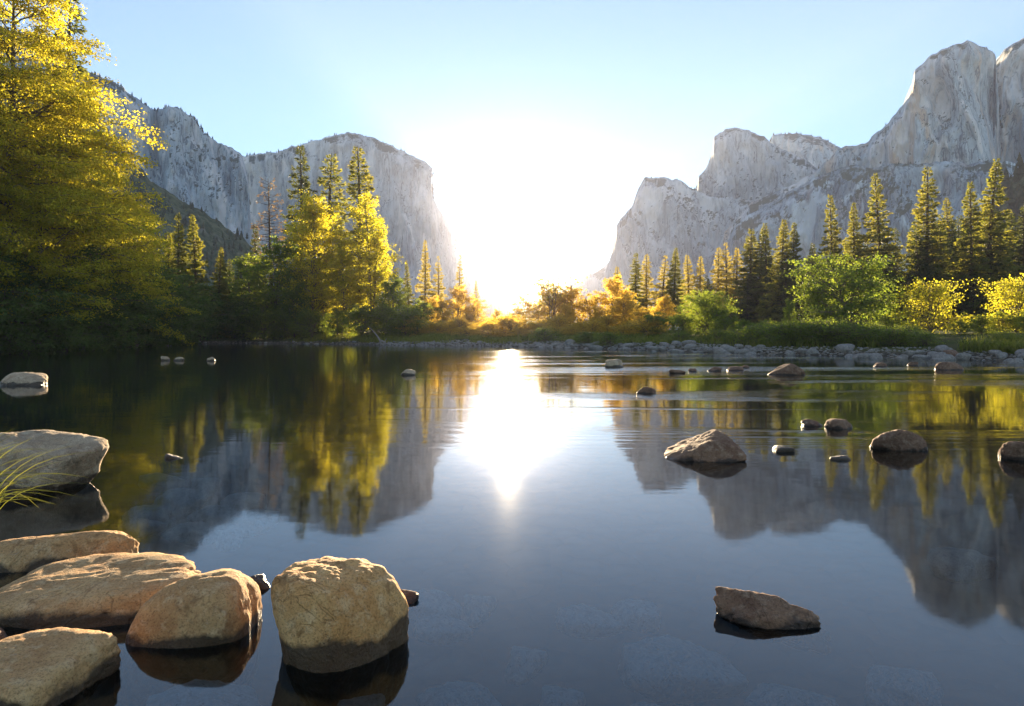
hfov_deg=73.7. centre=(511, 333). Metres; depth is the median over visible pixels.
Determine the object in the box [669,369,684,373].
stone
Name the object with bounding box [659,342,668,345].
cobble
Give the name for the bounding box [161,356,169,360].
stone
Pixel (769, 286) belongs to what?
conifer
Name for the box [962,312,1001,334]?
shrub
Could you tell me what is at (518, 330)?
shrub
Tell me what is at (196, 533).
sunken stone
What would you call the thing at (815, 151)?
mountain
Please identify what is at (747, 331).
willow shrub
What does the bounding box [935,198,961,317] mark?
conifer
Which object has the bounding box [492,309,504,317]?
bush
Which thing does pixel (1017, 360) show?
cobble
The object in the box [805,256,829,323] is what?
conifer
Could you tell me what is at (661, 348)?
cobble
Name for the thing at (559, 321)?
shrub
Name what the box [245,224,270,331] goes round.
conifer
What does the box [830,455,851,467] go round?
stone
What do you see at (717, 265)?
conifer
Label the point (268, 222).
conifer
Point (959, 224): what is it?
conifer
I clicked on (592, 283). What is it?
mountain
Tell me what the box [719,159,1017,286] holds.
mountain
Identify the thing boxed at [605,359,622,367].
stone
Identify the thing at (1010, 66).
mountain
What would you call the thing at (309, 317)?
shrub
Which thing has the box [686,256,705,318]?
conifer
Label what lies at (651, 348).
cobble
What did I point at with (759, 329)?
willow shrub
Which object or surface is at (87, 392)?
water
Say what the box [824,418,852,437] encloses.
stone
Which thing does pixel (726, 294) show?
conifer
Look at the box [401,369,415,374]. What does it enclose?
stone
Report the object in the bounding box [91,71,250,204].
rim forest
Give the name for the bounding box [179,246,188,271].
conifer
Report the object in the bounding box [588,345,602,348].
cobble
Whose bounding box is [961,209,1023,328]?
conifer
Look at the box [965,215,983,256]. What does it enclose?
conifer
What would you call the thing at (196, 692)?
sunken stone
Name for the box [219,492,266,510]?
sunken stone
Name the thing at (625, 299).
bush
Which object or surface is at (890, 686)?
sunken stone
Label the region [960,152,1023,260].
slope forest
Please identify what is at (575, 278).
sparse tree
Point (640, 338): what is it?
bank grass
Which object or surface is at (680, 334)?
willow shrub
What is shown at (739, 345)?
cobble
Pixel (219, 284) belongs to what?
conifer
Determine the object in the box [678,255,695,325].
conifer
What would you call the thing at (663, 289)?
conifer
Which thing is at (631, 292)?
bush
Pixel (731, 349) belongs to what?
cobble
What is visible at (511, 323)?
shrub
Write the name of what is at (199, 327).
shrub
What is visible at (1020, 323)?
shrub
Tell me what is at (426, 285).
conifer
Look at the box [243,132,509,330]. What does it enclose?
mountain
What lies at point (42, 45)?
alder tree
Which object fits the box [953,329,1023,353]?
bank grass
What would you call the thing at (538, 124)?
sky
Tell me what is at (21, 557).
boulder
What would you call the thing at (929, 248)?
conifer
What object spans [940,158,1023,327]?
conifer
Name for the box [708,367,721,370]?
stone
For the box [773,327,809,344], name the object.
willow shrub
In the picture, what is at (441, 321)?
shrub
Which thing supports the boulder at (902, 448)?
in the water
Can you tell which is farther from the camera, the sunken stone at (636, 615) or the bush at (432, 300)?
the bush at (432, 300)
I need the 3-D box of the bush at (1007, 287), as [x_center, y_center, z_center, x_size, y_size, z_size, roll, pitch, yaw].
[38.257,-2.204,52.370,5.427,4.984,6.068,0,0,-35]
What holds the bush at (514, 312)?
on the ground at (532, 525)
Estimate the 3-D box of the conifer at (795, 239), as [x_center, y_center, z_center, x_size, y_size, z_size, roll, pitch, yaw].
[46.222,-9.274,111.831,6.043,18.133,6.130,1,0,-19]
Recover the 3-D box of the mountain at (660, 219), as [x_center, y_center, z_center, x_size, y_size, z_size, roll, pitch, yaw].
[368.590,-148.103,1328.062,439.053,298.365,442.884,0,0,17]
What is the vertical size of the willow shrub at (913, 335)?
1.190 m
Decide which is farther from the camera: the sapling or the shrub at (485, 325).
the shrub at (485, 325)
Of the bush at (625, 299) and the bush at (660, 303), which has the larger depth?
the bush at (660, 303)
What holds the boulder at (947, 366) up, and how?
in the water
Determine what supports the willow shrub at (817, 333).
on the ground at (532, 525)
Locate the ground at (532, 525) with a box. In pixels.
[0,329,1023,705]
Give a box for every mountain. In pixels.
[0,46,251,246]
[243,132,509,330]
[547,262,608,320]
[597,177,752,329]
[693,40,1000,329]
[695,127,816,200]
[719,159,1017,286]
[771,133,839,168]
[996,38,1023,162]
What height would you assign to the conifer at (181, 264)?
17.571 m
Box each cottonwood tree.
[222,252,285,334]
[239,235,309,338]
[270,189,353,333]
[318,223,366,334]
[338,190,405,332]
[368,274,413,333]
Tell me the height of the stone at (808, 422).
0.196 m
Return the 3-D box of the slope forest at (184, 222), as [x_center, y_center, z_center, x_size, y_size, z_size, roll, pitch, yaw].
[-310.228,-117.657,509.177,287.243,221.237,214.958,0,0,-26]
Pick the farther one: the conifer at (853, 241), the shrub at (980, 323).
the conifer at (853, 241)
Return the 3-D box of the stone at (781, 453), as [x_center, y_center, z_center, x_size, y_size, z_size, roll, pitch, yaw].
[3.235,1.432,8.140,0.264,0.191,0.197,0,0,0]
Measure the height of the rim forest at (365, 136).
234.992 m
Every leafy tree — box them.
[0,242,82,351]
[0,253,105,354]
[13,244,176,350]
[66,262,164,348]
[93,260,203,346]
[146,265,211,345]
[163,272,223,344]
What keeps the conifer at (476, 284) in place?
on the ground at (532, 525)
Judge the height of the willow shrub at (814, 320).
2.267 m
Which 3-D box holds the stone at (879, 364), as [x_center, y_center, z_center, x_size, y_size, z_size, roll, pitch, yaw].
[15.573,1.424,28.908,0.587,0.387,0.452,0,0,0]
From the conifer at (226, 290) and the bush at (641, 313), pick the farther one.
the conifer at (226, 290)
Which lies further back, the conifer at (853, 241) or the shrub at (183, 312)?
the conifer at (853, 241)
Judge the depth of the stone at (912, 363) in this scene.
29.49 m
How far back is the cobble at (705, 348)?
49.78 m
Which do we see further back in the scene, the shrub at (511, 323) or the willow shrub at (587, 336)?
the shrub at (511, 323)
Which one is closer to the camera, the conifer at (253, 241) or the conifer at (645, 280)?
the conifer at (253, 241)
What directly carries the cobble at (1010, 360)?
on the ground at (532, 525)
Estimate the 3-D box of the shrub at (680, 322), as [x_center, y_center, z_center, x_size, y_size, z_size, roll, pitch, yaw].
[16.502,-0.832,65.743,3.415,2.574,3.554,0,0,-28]
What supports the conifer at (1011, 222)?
on the ground at (532, 525)
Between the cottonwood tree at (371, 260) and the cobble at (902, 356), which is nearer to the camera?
the cobble at (902, 356)
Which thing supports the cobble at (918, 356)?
on the ground at (532, 525)
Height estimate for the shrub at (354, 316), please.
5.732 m
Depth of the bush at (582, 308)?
95.92 m
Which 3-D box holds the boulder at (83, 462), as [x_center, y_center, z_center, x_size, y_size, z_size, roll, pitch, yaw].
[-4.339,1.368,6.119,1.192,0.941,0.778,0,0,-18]
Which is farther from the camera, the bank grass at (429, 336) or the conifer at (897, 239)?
the conifer at (897, 239)
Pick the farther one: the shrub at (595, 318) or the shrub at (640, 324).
the shrub at (595, 318)
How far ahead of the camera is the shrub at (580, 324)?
79.15 m
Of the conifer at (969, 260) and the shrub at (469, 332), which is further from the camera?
the conifer at (969, 260)
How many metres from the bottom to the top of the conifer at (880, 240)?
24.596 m
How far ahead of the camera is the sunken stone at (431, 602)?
3.98 m
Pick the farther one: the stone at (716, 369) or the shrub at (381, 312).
the shrub at (381, 312)
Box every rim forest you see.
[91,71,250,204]
[242,133,433,198]
[770,132,834,144]
[817,47,1002,169]
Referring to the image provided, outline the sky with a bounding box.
[0,0,1023,315]
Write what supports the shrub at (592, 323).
on the ground at (532, 525)
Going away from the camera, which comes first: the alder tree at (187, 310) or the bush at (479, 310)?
the alder tree at (187, 310)
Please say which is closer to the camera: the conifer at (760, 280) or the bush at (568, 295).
the bush at (568, 295)
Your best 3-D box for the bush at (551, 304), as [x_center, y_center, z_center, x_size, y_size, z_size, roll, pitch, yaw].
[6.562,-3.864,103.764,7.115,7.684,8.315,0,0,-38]
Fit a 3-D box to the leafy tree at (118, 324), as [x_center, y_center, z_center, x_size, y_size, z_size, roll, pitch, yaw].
[-35.796,-2.505,56.823,14.248,10.109,12.375,0,0,-33]
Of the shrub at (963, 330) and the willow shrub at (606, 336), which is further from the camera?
the willow shrub at (606, 336)
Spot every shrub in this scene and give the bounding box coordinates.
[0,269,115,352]
[58,290,118,349]
[86,305,168,347]
[163,287,203,342]
[171,308,217,341]
[182,289,240,341]
[283,306,333,338]
[319,307,353,337]
[331,301,394,339]
[360,302,402,336]
[373,304,427,336]
[395,315,431,336]
[400,298,442,330]
[424,320,451,333]
[434,316,471,333]
[444,316,474,334]
[452,326,477,336]
[473,321,503,336]
[484,313,540,336]
[485,317,501,332]
[505,326,527,335]
[524,319,560,335]
[526,327,562,342]
[527,314,581,329]
[569,330,602,343]
[572,320,603,334]
[577,315,619,332]
[579,319,608,333]
[591,330,628,346]
[593,315,624,333]
[611,324,635,335]
[616,317,669,335]
[640,309,676,335]
[665,331,695,339]
[667,312,701,335]
[703,330,729,339]
[704,312,739,335]
[717,327,748,342]
[723,322,773,344]
[735,318,751,334]
[736,323,793,344]
[745,319,814,344]
[750,318,773,335]
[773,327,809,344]
[778,321,833,342]
[780,315,847,343]
[793,318,850,344]
[794,317,876,345]
[821,323,886,345]
[840,321,894,340]
[845,326,903,345]
[866,326,918,345]
[873,315,903,328]
[877,324,934,342]
[895,328,934,344]
[902,330,951,345]
[948,320,972,334]
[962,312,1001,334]
[986,310,1018,333]
[1005,311,1023,332]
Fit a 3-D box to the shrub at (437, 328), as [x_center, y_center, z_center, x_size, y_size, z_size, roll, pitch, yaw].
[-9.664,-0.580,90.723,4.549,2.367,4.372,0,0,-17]
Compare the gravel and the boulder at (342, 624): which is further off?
the gravel
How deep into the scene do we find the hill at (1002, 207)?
335.64 m
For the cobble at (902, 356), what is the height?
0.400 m
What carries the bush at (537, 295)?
on the ground at (532, 525)
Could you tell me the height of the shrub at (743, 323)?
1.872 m
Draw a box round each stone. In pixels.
[121,518,167,537]
[122,505,170,522]
[138,472,184,491]
[145,679,261,705]
[160,522,218,545]
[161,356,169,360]
[165,454,183,465]
[173,357,183,360]
[187,504,239,529]
[214,528,243,551]
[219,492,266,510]
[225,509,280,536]
[250,574,269,596]
[337,693,385,705]
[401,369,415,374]
[401,589,418,609]
[408,589,461,620]
[414,614,472,644]
[416,681,501,705]
[460,595,495,626]
[505,646,547,685]
[539,685,585,705]
[555,604,621,638]
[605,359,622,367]
[611,599,660,632]
[618,634,747,704]
[631,701,658,705]
[637,387,655,393]
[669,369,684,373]
[688,368,696,371]
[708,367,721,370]
[727,366,743,370]
[744,683,837,705]
[771,445,794,461]
[801,419,822,431]
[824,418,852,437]
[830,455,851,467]
[864,665,943,705]
[874,362,887,366]
[907,362,917,365]
[927,547,997,582]
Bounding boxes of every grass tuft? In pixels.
[0,430,63,487]
[0,442,97,508]
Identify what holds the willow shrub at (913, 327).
on the ground at (532, 525)
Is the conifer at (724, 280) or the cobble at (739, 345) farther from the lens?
the conifer at (724, 280)
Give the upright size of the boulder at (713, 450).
0.466 m
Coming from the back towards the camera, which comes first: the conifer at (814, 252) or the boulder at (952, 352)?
the conifer at (814, 252)
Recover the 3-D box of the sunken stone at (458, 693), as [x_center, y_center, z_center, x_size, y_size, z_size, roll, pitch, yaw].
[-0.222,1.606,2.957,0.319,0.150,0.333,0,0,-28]
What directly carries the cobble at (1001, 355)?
on the ground at (532, 525)
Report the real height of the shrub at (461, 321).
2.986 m
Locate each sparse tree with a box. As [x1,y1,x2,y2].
[530,256,568,316]
[551,265,592,309]
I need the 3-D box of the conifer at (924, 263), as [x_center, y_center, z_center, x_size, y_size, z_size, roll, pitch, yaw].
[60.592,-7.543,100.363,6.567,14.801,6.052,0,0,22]
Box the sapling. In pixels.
[782,298,799,325]
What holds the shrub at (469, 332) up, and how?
on the ground at (532, 525)
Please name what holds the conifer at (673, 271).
on the ground at (532, 525)
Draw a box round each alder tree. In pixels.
[0,0,180,353]
[0,36,78,278]
[0,76,186,350]
[0,146,140,352]
[43,160,182,345]
[64,210,201,346]
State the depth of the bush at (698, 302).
64.87 m
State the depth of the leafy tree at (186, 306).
78.17 m
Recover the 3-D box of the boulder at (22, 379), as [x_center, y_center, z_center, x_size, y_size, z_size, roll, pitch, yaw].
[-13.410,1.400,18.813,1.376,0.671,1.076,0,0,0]
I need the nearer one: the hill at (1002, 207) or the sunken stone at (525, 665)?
the sunken stone at (525, 665)
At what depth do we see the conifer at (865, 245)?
111.32 m
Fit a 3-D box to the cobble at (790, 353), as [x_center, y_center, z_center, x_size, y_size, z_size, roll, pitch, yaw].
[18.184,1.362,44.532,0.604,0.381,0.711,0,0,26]
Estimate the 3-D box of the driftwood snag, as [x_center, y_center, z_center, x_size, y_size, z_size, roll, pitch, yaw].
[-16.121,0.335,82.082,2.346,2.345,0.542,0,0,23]
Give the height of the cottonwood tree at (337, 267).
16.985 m
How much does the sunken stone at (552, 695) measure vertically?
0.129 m
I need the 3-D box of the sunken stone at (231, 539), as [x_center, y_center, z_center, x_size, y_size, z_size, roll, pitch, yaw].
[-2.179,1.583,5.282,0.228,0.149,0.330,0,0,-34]
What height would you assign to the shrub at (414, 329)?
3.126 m
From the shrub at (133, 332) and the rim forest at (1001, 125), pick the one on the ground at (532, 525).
the shrub at (133, 332)
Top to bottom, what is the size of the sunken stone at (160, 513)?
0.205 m
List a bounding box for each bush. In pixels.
[422,295,444,326]
[431,297,455,323]
[444,284,478,326]
[463,310,476,326]
[464,298,489,324]
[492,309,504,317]
[507,294,533,319]
[507,306,525,325]
[515,278,572,319]
[523,302,548,321]
[531,283,573,321]
[553,285,585,326]
[555,303,576,326]
[569,290,603,323]
[587,305,604,329]
[590,274,630,321]
[604,293,640,325]
[610,291,642,331]
[630,305,650,325]
[649,294,675,324]
[673,290,741,335]
[779,251,921,327]
[886,277,989,333]
[973,273,1023,332]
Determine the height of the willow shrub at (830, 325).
2.179 m
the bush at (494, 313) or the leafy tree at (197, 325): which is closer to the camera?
the leafy tree at (197, 325)
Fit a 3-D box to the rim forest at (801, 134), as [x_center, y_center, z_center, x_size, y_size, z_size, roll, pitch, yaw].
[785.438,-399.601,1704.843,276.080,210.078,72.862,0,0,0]
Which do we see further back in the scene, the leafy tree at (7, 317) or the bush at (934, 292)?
the bush at (934, 292)
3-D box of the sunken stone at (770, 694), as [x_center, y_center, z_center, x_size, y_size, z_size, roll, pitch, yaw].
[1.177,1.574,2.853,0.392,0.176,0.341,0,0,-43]
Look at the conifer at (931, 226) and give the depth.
101.25 m
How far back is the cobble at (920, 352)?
38.32 m
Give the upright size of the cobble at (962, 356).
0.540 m
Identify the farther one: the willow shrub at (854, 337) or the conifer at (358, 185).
the conifer at (358, 185)
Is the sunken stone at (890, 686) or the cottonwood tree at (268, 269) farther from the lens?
the cottonwood tree at (268, 269)
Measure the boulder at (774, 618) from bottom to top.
0.242 m
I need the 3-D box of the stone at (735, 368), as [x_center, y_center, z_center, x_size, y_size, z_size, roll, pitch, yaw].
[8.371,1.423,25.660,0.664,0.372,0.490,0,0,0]
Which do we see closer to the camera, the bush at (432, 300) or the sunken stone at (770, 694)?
the sunken stone at (770, 694)
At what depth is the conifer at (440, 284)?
141.45 m
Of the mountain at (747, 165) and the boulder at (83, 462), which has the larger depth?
the mountain at (747, 165)
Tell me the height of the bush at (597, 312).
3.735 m
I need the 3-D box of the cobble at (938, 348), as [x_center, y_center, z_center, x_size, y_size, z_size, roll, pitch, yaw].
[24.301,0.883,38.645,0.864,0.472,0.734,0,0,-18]
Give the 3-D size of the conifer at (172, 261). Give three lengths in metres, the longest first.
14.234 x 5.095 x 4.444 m
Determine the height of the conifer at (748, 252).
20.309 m
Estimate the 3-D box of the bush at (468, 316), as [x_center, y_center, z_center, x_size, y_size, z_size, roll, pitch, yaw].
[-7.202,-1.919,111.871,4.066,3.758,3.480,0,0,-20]
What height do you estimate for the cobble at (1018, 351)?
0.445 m
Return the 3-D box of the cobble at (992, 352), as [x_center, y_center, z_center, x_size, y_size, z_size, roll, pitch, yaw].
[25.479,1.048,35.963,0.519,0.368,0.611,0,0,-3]
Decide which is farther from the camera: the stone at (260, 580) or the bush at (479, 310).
the bush at (479, 310)
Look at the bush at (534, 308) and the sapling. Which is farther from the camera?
the bush at (534, 308)
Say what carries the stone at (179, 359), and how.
in the water
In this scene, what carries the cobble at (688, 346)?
on the ground at (532, 525)
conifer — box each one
[27,0,109,247]
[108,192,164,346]
[161,232,183,313]
[167,213,191,296]
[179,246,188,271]
[182,214,220,336]
[206,248,232,337]
[220,262,231,301]
[222,260,234,297]
[230,257,246,329]
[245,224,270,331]
[251,178,289,317]
[274,143,320,331]
[297,153,356,330]
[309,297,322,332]
[335,145,395,330]
[391,270,405,327]
[401,260,414,307]
[415,240,436,313]
[430,256,447,321]
[453,254,464,317]
[470,281,482,324]
[607,266,626,318]
[624,252,647,317]
[637,254,658,313]
[649,255,669,317]
[661,248,688,329]
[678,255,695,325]
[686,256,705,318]
[698,275,717,329]
[703,247,729,319]
[713,242,734,307]
[721,248,744,326]
[724,288,730,328]
[727,223,776,323]
[731,229,765,320]
[740,279,754,321]
[747,233,774,322]
[755,219,809,323]
[759,256,779,324]
[771,251,801,321]
[777,222,806,321]
[799,247,815,319]
[804,243,817,279]
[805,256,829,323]
[809,194,856,326]
[842,203,865,323]
[849,173,908,324]
[859,243,886,316]
[884,228,903,275]
[887,249,906,318]
[901,226,943,328]
[901,227,915,323]
[901,232,950,328]
[903,166,959,306]
[916,225,950,321]
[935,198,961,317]
[935,217,962,328]
[938,219,967,328]
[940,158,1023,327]
[946,182,998,328]
[952,215,968,259]
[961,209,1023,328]
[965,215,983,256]
[1001,213,1022,328]
[1006,205,1023,310]
[1017,219,1022,244]
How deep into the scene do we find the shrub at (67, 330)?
49.34 m
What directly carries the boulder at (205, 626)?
on the ground at (532, 525)
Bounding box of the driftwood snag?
[369,327,386,344]
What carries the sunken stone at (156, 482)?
on the ground at (532, 525)
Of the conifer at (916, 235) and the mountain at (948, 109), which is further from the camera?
the mountain at (948, 109)
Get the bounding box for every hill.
[0,88,253,295]
[981,176,1023,264]
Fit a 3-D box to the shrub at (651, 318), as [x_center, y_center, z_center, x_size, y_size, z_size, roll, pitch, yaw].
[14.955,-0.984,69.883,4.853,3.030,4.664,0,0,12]
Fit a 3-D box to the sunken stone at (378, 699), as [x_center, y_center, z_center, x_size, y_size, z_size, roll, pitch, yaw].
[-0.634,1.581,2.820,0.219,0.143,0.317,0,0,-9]
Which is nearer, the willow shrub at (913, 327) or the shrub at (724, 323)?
the willow shrub at (913, 327)
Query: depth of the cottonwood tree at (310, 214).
99.19 m
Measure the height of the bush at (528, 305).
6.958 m
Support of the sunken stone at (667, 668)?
on the ground at (532, 525)
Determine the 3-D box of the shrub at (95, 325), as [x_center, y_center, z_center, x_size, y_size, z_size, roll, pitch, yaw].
[-37.841,-1.700,57.609,9.695,7.022,9.316,0,0,7]
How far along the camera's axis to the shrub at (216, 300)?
95.66 m
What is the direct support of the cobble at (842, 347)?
on the ground at (532, 525)
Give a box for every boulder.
[0,372,47,385]
[0,430,108,513]
[0,530,139,587]
[0,552,200,648]
[0,627,7,639]
[0,627,120,705]
[113,568,261,705]
[271,556,408,705]
[664,429,746,472]
[713,586,830,654]
[768,364,805,374]
[869,429,927,468]
[934,362,963,369]
[943,350,957,356]
[998,441,1023,475]
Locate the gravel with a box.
[376,339,1022,360]
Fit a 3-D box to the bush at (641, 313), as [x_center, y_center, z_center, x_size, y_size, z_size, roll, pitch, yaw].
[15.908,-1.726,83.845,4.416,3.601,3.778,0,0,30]
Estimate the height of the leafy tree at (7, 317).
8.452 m
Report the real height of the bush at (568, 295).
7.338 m
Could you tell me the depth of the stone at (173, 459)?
7.63 m
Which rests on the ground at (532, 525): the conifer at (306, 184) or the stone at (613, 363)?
the conifer at (306, 184)
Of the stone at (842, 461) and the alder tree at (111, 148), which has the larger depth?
the alder tree at (111, 148)
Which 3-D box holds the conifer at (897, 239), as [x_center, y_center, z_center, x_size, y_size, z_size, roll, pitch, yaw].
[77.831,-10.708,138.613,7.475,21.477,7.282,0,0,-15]
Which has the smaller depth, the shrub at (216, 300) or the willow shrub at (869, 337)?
the willow shrub at (869, 337)
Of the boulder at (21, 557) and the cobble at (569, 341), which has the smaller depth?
the boulder at (21, 557)
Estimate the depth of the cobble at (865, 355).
38.88 m
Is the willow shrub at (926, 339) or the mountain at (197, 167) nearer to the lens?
the willow shrub at (926, 339)
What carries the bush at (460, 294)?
on the ground at (532, 525)
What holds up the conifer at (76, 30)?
on the ground at (532, 525)
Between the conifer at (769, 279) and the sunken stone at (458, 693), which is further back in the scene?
the conifer at (769, 279)
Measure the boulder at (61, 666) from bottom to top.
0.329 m
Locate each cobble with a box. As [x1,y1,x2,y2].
[565,339,575,343]
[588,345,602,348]
[622,343,633,346]
[646,346,658,350]
[658,346,665,350]
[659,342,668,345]
[668,349,678,351]
[681,340,695,345]
[684,344,696,348]
[702,346,711,351]
[712,347,727,352]
[725,346,736,352]
[734,344,743,347]
[738,349,749,353]
[786,351,795,354]
[799,349,806,353]
[806,348,818,353]
[836,344,854,351]
[857,353,870,357]
[869,353,882,357]
[897,355,907,358]
[905,350,915,355]
[913,354,930,358]
[915,350,924,354]
[932,353,956,359]
[934,345,947,351]
[955,353,971,359]
[988,350,1001,354]
[995,352,1007,358]
[1003,358,1013,362]
[1013,358,1023,362]
[1015,349,1023,355]
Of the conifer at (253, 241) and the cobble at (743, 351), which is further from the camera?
the conifer at (253, 241)
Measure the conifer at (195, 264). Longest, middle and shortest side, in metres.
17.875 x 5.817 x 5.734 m
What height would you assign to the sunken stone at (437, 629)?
0.138 m
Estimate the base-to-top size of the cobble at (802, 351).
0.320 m
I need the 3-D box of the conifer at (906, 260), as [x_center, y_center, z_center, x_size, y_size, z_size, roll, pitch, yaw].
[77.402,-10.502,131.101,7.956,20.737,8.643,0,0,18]
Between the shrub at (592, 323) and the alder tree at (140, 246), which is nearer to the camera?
the alder tree at (140, 246)
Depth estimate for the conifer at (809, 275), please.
108.53 m
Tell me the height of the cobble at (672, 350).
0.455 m
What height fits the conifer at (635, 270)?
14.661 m
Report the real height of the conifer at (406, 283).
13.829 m
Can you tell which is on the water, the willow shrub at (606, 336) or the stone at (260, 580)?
the stone at (260, 580)
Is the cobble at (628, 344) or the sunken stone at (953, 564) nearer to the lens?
the sunken stone at (953, 564)
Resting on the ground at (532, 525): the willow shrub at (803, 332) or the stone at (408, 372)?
the willow shrub at (803, 332)
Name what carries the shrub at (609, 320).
on the ground at (532, 525)
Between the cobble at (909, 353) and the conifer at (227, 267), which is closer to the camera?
the cobble at (909, 353)
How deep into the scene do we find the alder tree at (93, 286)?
48.89 m
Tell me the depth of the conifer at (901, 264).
113.50 m
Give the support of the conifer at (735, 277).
on the ground at (532, 525)
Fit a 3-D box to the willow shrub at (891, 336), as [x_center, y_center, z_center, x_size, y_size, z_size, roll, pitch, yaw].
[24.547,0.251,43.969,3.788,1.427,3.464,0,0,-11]
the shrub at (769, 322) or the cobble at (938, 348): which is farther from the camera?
the shrub at (769, 322)
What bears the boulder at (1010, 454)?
in the water
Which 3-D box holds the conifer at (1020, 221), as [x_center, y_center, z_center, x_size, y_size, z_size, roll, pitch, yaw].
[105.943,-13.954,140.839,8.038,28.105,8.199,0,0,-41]
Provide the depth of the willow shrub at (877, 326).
46.30 m
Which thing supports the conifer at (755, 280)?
on the ground at (532, 525)
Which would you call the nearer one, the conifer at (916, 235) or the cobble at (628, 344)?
the cobble at (628, 344)
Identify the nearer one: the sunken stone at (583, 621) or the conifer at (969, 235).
the sunken stone at (583, 621)
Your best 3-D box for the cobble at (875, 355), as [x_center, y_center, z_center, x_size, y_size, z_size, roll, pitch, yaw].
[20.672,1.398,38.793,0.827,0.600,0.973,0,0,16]
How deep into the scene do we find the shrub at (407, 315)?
90.92 m
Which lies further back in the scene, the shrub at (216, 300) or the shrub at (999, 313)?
the shrub at (216, 300)
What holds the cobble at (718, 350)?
on the ground at (532, 525)
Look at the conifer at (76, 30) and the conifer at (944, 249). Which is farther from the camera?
the conifer at (944, 249)
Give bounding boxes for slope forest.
[2,88,268,294]
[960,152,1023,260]
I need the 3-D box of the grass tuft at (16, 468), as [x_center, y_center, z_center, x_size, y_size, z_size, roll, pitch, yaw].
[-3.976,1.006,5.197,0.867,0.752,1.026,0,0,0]
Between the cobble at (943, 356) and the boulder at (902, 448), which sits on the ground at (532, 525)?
the cobble at (943, 356)
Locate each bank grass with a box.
[291,330,565,343]
[557,331,883,347]
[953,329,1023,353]
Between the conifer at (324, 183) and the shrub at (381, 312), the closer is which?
the shrub at (381, 312)
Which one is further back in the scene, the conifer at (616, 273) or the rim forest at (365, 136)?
the rim forest at (365, 136)
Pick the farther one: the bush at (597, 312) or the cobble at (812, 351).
the bush at (597, 312)
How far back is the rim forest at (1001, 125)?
973.89 m
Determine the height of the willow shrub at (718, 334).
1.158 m
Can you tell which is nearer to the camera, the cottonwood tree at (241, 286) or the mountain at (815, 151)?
the cottonwood tree at (241, 286)
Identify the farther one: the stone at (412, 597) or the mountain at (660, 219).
the mountain at (660, 219)
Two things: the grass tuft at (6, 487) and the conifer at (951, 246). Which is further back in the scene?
the conifer at (951, 246)
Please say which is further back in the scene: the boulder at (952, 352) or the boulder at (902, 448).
the boulder at (952, 352)
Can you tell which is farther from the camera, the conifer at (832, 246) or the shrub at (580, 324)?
the conifer at (832, 246)
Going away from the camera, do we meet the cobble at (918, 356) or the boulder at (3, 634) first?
the boulder at (3, 634)
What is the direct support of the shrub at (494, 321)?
on the ground at (532, 525)
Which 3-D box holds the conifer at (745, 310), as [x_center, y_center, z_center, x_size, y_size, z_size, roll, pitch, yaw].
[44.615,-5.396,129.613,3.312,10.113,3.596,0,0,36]
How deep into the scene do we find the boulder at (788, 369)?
22.89 m
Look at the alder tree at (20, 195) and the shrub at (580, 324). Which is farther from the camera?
the shrub at (580, 324)
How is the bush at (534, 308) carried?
on the ground at (532, 525)
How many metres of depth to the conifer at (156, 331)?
71.95 m
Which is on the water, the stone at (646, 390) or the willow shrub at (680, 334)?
the stone at (646, 390)
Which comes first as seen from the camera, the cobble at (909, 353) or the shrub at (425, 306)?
the cobble at (909, 353)
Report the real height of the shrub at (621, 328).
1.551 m
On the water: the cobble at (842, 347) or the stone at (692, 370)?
the stone at (692, 370)
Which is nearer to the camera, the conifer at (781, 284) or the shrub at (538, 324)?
the shrub at (538, 324)
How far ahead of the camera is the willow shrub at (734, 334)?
56.09 m
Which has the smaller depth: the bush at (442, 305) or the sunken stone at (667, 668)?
the sunken stone at (667, 668)
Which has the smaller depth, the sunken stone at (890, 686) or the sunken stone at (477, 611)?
the sunken stone at (890, 686)
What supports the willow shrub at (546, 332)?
on the ground at (532, 525)
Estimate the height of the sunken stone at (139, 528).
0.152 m
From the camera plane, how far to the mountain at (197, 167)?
987.71 m
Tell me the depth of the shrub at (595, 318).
81.47 m
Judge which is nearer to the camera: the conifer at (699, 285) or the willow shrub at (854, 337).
the willow shrub at (854, 337)
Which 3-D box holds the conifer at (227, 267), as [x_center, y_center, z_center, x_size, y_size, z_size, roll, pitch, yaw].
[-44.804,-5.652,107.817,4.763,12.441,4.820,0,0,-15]
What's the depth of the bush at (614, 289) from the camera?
91.25 m
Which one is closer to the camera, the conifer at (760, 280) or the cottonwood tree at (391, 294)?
the cottonwood tree at (391, 294)
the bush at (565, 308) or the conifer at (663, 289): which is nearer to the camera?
the bush at (565, 308)
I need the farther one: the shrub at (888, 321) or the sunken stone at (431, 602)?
the shrub at (888, 321)
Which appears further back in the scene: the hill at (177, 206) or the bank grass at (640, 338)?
the hill at (177, 206)
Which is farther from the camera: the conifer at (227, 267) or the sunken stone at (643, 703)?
the conifer at (227, 267)
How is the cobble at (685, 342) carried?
on the ground at (532, 525)
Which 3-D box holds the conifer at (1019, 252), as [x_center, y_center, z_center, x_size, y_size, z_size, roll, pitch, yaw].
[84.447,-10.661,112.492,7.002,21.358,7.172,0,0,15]

